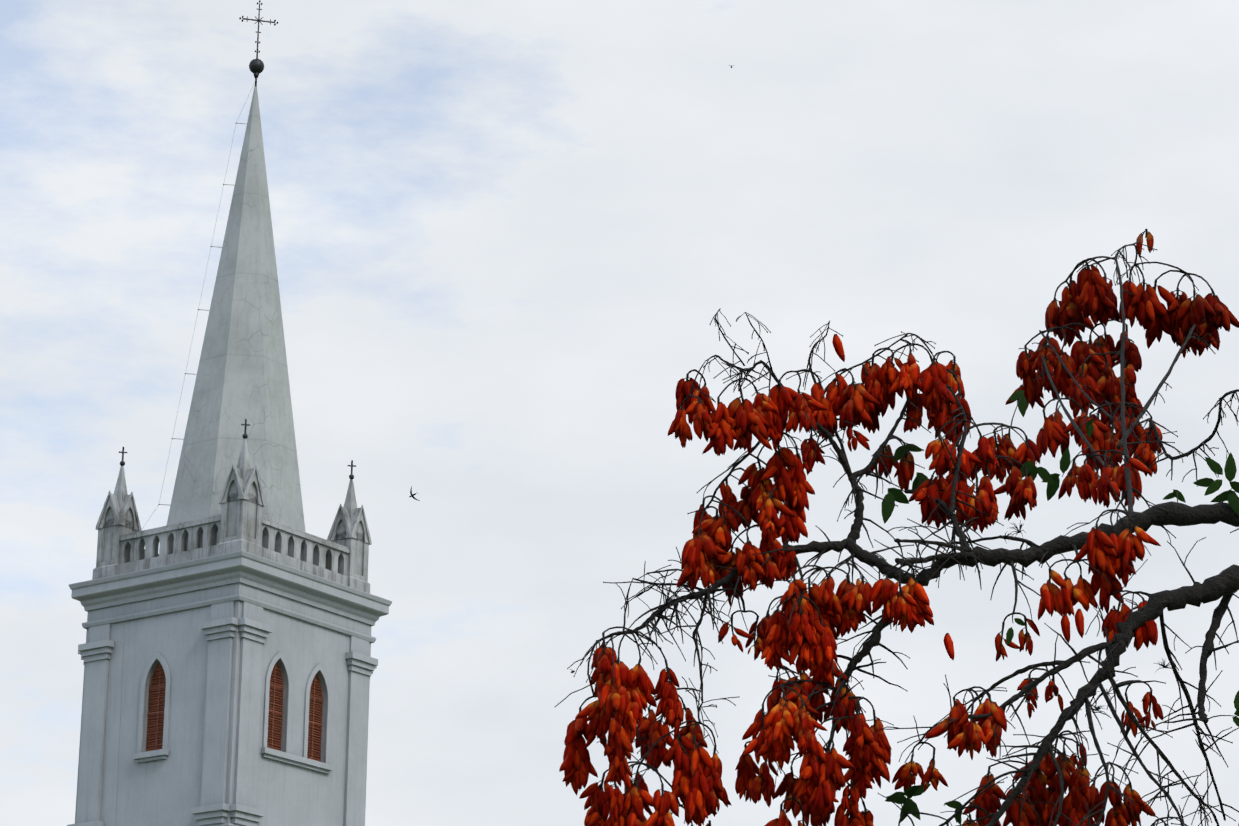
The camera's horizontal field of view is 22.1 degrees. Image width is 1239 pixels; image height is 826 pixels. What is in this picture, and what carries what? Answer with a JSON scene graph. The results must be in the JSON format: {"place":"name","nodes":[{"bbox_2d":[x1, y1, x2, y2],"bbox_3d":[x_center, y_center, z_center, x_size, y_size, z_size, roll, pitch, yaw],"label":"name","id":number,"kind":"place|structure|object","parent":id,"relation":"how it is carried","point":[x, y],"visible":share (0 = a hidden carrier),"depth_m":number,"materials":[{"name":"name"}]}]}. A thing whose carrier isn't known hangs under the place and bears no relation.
{"place":"outdoors","nodes":[
{"label":"outdoors","id":0,"kind":"place"},
{"bbox_2d":[75,583,371,825],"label":"tower shaft","id":1,"kind":"object","parent":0,"point":[165,792],"visible":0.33,"depth_m":76.65,"materials":[{"name":"white paint"}]},
{"bbox_2d":[409,487,419,500],"bbox_3d":[-3.980,1.564,61.716,0.245,0.278,0.159,1,-18,-1],"label":"bird","id":2,"kind":"object","parent":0,"point":[412,496],"visible":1,"depth_m":61.73},
{"bbox_2d":[0,0,1238,825],"label":"sky","id":3,"kind":"structure","parent":0,"point":[507,234],"materials":[{"name":"white"}]},
{"bbox_2d":[555,229,1238,825],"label":"tree","id":4,"kind":"object","parent":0,"point":[627,694],"depth_m":5.65,"materials":[{"name":"red plant"}]},
{"label":"ground","id":5,"kind":"structure","parent":0,"visible":0},
{"bbox_2d":[67,550,391,825],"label":"cornice and pilasters","id":6,"kind":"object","parent":5,"relation":"on","point":[255,571],"depth_m":76.82,"materials":[{"name":"white paint"}]},
{"bbox_2d":[92,499,369,592],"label":"parapet pedestals","id":7,"kind":"object","parent":6,"relation":"on","point":[240,524],"visible":0.44,"depth_m":78.65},
{"bbox_2d":[96,439,371,544],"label":"pinnacle roofs","id":8,"kind":"structure","parent":7,"relation":"on","point":[243,466],"depth_m":79.49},
{"bbox_2d":[98,467,368,543],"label":"pinnacle gables","id":9,"kind":"structure","parent":8,"relation":"on","point":[232,487],"depth_m":79.33,"materials":[{"name":"stone"}]},
{"bbox_2d":[118,515,349,585],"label":"parapet","id":10,"kind":"structure","parent":6,"relation":"on","point":[303,551],"depth_m":78.12,"materials":[{"name":"stone"}]},
{"bbox_2d":[146,662,322,761],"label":"window shutters","id":11,"kind":"object","parent":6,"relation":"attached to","point":[156,707],"depth_m":76.65,"materials":[{"name":"brown wood"}]},
{"bbox_2d":[137,651,331,763],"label":"window frames","id":12,"kind":"structure","parent":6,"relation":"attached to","point":[279,655],"depth_m":76.69,"materials":[{"name":"paint"}]},
{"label":"deck","id":13,"kind":"structure","parent":6,"relation":"on","visible":0},
{"bbox_2d":[166,86,304,553],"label":"spire","id":14,"kind":"structure","parent":13,"relation":"on","point":[242,374],"depth_m":80.20,"materials":[{"name":"paint"}]},
{"bbox_2d":[119,0,355,478],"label":"ironwork","id":15,"kind":"object","parent":14,"relation":"on","point":[256,66],"visible":0.9,"depth_m":83.81,"materials":[{"name":"metal"}]}
]}

